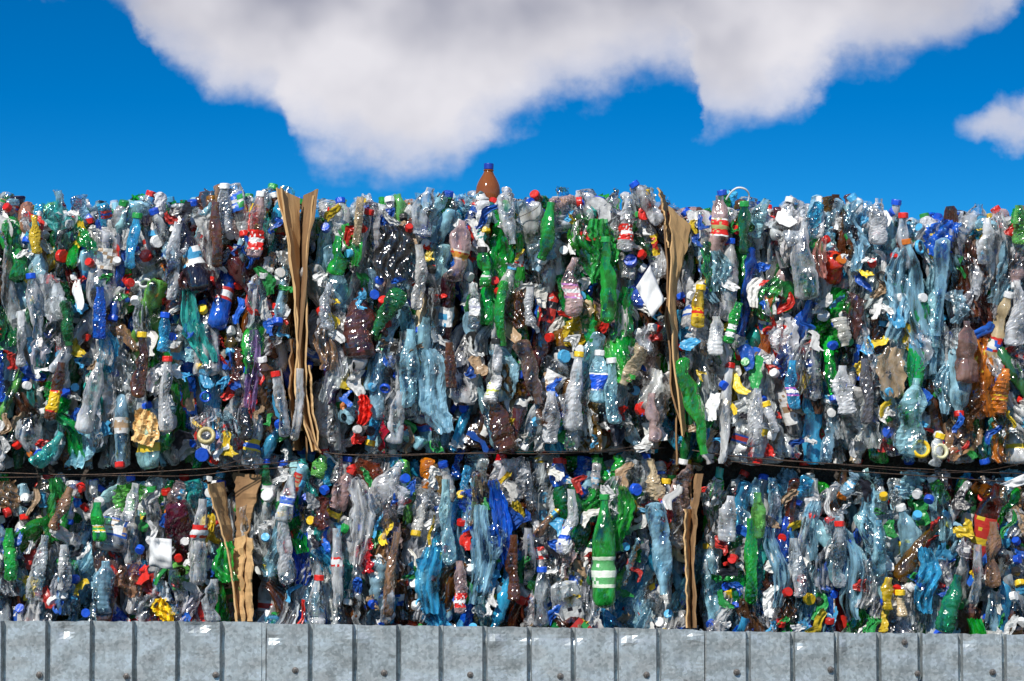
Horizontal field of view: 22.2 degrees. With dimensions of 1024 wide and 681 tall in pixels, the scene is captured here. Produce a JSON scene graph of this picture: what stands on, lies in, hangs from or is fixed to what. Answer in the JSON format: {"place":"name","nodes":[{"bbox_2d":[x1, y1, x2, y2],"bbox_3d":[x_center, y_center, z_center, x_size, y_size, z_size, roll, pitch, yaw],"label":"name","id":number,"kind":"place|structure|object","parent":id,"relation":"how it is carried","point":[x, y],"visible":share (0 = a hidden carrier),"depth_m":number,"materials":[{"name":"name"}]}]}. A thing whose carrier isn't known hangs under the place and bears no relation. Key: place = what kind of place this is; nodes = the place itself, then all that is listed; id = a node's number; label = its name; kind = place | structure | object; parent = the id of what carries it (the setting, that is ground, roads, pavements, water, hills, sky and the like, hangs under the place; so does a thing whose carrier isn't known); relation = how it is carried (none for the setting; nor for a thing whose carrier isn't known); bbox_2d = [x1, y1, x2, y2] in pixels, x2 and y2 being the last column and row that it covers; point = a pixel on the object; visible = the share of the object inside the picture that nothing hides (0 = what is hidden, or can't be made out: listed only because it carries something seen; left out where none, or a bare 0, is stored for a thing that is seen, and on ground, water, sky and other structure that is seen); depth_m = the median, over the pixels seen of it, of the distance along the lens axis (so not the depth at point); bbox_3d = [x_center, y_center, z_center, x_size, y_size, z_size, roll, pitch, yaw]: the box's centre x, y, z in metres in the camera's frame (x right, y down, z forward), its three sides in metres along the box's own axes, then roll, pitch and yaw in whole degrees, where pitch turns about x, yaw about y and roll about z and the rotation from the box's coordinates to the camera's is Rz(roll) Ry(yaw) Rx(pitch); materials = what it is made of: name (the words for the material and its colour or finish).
{"place":"outdoors","nodes":[
{"label":"outdoors","id":0,"kind":"place"},
{"bbox_2d":[0,0,1023,220],"label":"sky","id":1,"kind":"structure","parent":0,"point":[918,103],"materials":[{"name":"blue"}]},
{"bbox_3d":[-1.281,1.606,8.387,1.238,0.903,0.958,0,-3,0],"label":"plastic bottle bale","id":2,"kind":"object","parent":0,"visible":0},
{"bbox_2d":[0,470,259,621],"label":"plastic bottle bale","id":3,"kind":"object","parent":2,"relation":"on","point":[70,550],"visible":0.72,"depth_m":7.99},
{"bbox_2d":[0,460,299,474],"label":"baling wire","id":4,"kind":"object","parent":3,"relation":"on","point":[149,471],"visible":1,"depth_m":7.96,"materials":[{"name":"black metal"}]},
{"bbox_2d":[215,459,285,468],"bbox_3d":[-0.794,0.375,7.951,0.220,0.031,0.022,0,-3,0],"label":"baling wire","id":5,"kind":"object","parent":4,"relation":"on","point":[246,459],"visible":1,"depth_m":7.95,"materials":[{"name":"black metal"}]},
{"bbox_2d":[0,467,305,477],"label":"baling wire","id":6,"kind":"object","parent":3,"relation":"on","point":[150,475],"visible":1,"depth_m":7.96,"materials":[{"name":"metal"}]},
{"bbox_2d":[0,183,316,493],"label":"plastic bottle bale","id":7,"kind":"object","parent":3,"relation":"on","point":[137,334],"visible":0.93,"depth_m":8.01},
{"bbox_2d":[276,188,314,451],"bbox_3d":[-0.662,-0.063,7.993,0.121,0.807,0.083,0,-3,0],"label":"cardboard sheet","id":8,"kind":"object","parent":7,"relation":"on","point":[292,205],"visible":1,"depth_m":8.00,"materials":[{"name":"brown cardboard"}]},
{"bbox_2d":[149,537,172,569],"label":"paper sheet","id":9,"kind":"object","parent":3,"relation":"attached to","point":[160,552],"visible":1,"depth_m":7.85,"materials":[{"name":"white paper"}]},
{"bbox_2d":[208,482,238,618],"bbox_3d":[-0.874,0.641,7.970,0.103,0.421,0.098,0,-3,0],"label":"cardboard sheet","id":10,"kind":"object","parent":3,"relation":"on","point":[217,493],"visible":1,"depth_m":7.96,"materials":[{"name":"brown cardboard"}]},
{"bbox_2d":[233,535,246,620],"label":"cardboard sheet","id":11,"kind":"object","parent":3,"relation":"attached to","point":[239,557],"visible":0.99,"depth_m":7.95,"materials":[{"name":"brown cardboard"}]},
{"bbox_2d":[243,537,253,620],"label":"cardboard sheet","id":12,"kind":"object","parent":3,"relation":"attached to","point":[247,575],"visible":1,"depth_m":7.94,"materials":[{"name":"brown cardboard"}]},
{"label":"ground","id":13,"kind":"structure","parent":0,"visible":0},
{"bbox_2d":[0,620,1023,680],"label":"corrugated metal fence","id":14,"kind":"object","parent":13,"relation":"on","point":[50,650],"visible":1,"depth_m":6.96,"materials":[{"name":"metal"}]},
{"bbox_3d":[-0.064,1.597,8.384,1.337,0.902,0.951,0,-3,0],"label":"plastic bottle bale","id":15,"kind":"object","parent":13,"relation":"on","visible":0},
{"bbox_2d":[240,445,705,629],"bbox_3d":[-0.118,0.774,8.376,1.471,0.876,1.066,0,-3,0],"label":"plastic bottle bale","id":16,"kind":"object","parent":15,"relation":"on","point":[595,541],"visible":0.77,"depth_m":7.99},
{"bbox_2d":[232,472,261,537],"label":"cardboard sheet","id":17,"kind":"object","parent":16,"relation":"on","point":[247,486],"visible":1,"depth_m":8.02,"materials":[{"name":"brown cardboard"}]},
{"bbox_2d":[315,447,665,455],"bbox_3d":[-0.068,0.339,7.968,1.078,0.027,0.034,0,-3,0],"label":"baling wire","id":18,"kind":"object","parent":16,"relation":"on","point":[488,453],"visible":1,"depth_m":7.95,"materials":[{"name":"black metal"}]},
{"bbox_2d":[286,180,695,477],"bbox_3d":[-0.065,-0.008,8.442,1.282,0.940,1.062,0,-3,0],"label":"plastic bottle bale","id":19,"kind":"object","parent":16,"relation":"on","point":[441,323],"visible":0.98,"depth_m":8.01},
{"bbox_2d":[280,186,303,430],"bbox_3d":[-0.675,-0.092,8.085,0.074,0.747,0.258,0,-3,0],"label":"cardboard sheet","id":20,"kind":"object","parent":19,"relation":"on","point":[292,273],"visible":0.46,"depth_m":7.97,"materials":[{"name":"brown cardboard"}]},
{"bbox_2d":[288,339,302,449],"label":"cardboard sheet","id":21,"kind":"object","parent":19,"relation":"attached to","point":[296,445],"visible":0.7,"depth_m":8.00,"materials":[{"name":"brown cardboard"}]},
{"bbox_2d":[301,202,307,459],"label":"cardboard sheet","id":22,"kind":"object","parent":19,"relation":"attached to","point":[306,446],"visible":0.1,"depth_m":8.04,"materials":[{"name":"brown cardboard"}]},
{"bbox_2d":[295,189,320,452],"bbox_3d":[-0.626,-0.058,8.014,0.076,0.807,0.130,0,-3,-9],"label":"cardboard sheet","id":23,"kind":"object","parent":19,"relation":"on","point":[305,220],"visible":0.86,"depth_m":7.99,"materials":[{"name":"brown cardboard"}]},
{"bbox_2d":[304,195,315,449],"bbox_3d":[-0.630,-0.051,8.089,0.040,0.784,0.253,0,-3,-8],"label":"cardboard sheet","id":24,"kind":"object","parent":19,"relation":"on","point":[305,357],"visible":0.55,"depth_m":7.97,"materials":[{"name":"brown cardboard"}]},
{"bbox_2d":[307,365,318,449],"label":"cardboard sheet","id":25,"kind":"object","parent":19,"relation":"on","point":[311,406],"visible":0.85,"depth_m":7.96,"materials":[{"name":"brown cardboard"}]},
{"bbox_2d":[476,163,499,238],"bbox_3d":[-0.076,-0.417,8.130,0.077,0.270,0.077,1,-3,0],"label":"amber bottle","id":26,"kind":"object","parent":19,"relation":"on","point":[488,185],"visible":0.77,"depth_m":8.11,"materials":[{"name":"brown plastic"}]},
{"bbox_2d":[370,442,654,457],"bbox_3d":[0.002,0.332,7.960,0.897,0.053,0.019,0,-3,1],"label":"baling wire","id":27,"kind":"object","parent":19,"relation":"attached to","point":[522,451],"visible":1,"depth_m":7.95,"materials":[{"name":"black metal"}]},
{"bbox_2d":[636,265,664,316],"bbox_3d":[0.418,-0.149,7.897,0.088,0.161,0.038,0,-3,0],"label":"paper tag","id":28,"kind":"object","parent":19,"relation":"attached to","point":[649,291],"visible":1,"depth_m":7.90,"materials":[{"name":"white paper"}]},
{"bbox_2d":[657,188,670,247],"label":"cardboard sheet","id":29,"kind":"object","parent":19,"relation":"attached to","point":[664,206],"visible":0.89,"depth_m":8.03,"materials":[{"name":"brown cardboard"}]},
{"bbox_2d":[663,215,684,436],"bbox_3d":[0.507,-0.050,8.096,0.064,0.702,0.240,0,-3,7],"label":"cardboard sheet","id":30,"kind":"object","parent":19,"relation":"attached to","point":[672,384],"visible":0.52,"depth_m":8.00,"materials":[{"name":"brown cardboard"}]},
{"bbox_2d":[675,392,677,464],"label":"cardboard sheet","id":31,"kind":"object","parent":19,"relation":"attached to","point":[676,437],"visible":0.16,"depth_m":8.04,"materials":[{"name":"brown cardboard"}]},
{"bbox_2d":[668,206,690,435],"bbox_3d":[0.511,-0.059,7.989,0.046,0.702,0.081,-2,-3,30],"label":"cardboard sheet","id":32,"kind":"object","parent":19,"relation":"on","point":[679,226],"visible":0.96,"depth_m":7.99,"materials":[{"name":"brown cardboard"}]},
{"bbox_2d":[683,509,691,627],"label":"cardboard sheet","id":33,"kind":"object","parent":16,"relation":"in","point":[686,540],"visible":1,"depth_m":7.93,"materials":[{"name":"brown cardboard"}]},
{"bbox_2d":[690,474,702,627],"bbox_3d":[0.560,0.642,7.968,0.038,0.472,0.087,0,-3,-9],"label":"cardboard sheet","id":34,"kind":"object","parent":16,"relation":"attached to","point":[697,485],"visible":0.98,"depth_m":7.94,"materials":[{"name":"brown cardboard"}]},
{"bbox_3d":[1.124,1.598,8.399,1.280,0.902,0.994,0,-3,0],"label":"plastic bottle bale","id":35,"kind":"object","parent":13,"relation":"on","visible":0},
{"bbox_2d":[683,467,1023,634],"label":"plastic bottle bale","id":36,"kind":"object","parent":35,"relation":"on","point":[788,553],"visible":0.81,"depth_m":7.98},
{"bbox_2d":[688,473,691,628],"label":"cardboard sheet","id":37,"kind":"object","parent":36,"relation":"attached to","point":[690,486],"visible":0.08,"depth_m":8.04,"materials":[{"name":"brown cardboard"}]},
{"bbox_2d":[665,189,1023,488],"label":"plastic bottle bale","id":38,"kind":"object","parent":36,"relation":"on","point":[853,330],"visible":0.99,"depth_m":8.01},
{"bbox_2d":[726,187,749,200],"bbox_3d":[0.696,-0.441,8.036,0.076,0.062,0.036,0,-3,0],"label":"bottle handle","id":39,"kind":"object","parent":38,"relation":"on","point":[745,189],"visible":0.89,"depth_m":8.03,"materials":[{"name":"white plastic"}]},
{"bbox_2d":[692,450,1023,473],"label":"baling wire","id":40,"kind":"object","parent":38,"relation":"attached to","point":[863,465],"visible":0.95,"depth_m":7.95,"materials":[{"name":"black metal"}]},
{"bbox_2d":[753,457,1021,472],"bbox_3d":[1.139,0.377,7.958,0.977,0.054,0.038,0,-3,1],"label":"baling wire","id":41,"kind":"object","parent":38,"relation":"attached to","point":[903,470],"visible":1,"depth_m":7.94,"materials":[{"name":"black metal"}]},
{"bbox_2d":[712,459,1006,481],"bbox_3d":[1.317,0.403,7.958,1.414,0.086,0.038,0,-3,0],"label":"baling wire","id":42,"kind":"object","parent":36,"relation":"on","point":[862,471],"visible":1,"depth_m":7.94,"materials":[{"name":"black metal"}]},
{"bbox_2d":[1000,474,1023,487],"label":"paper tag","id":43,"kind":"object","parent":36,"relation":"attached to","point":[1018,481],"visible":1,"depth_m":7.92,"materials":[{"name":"white paper"}]}
]}

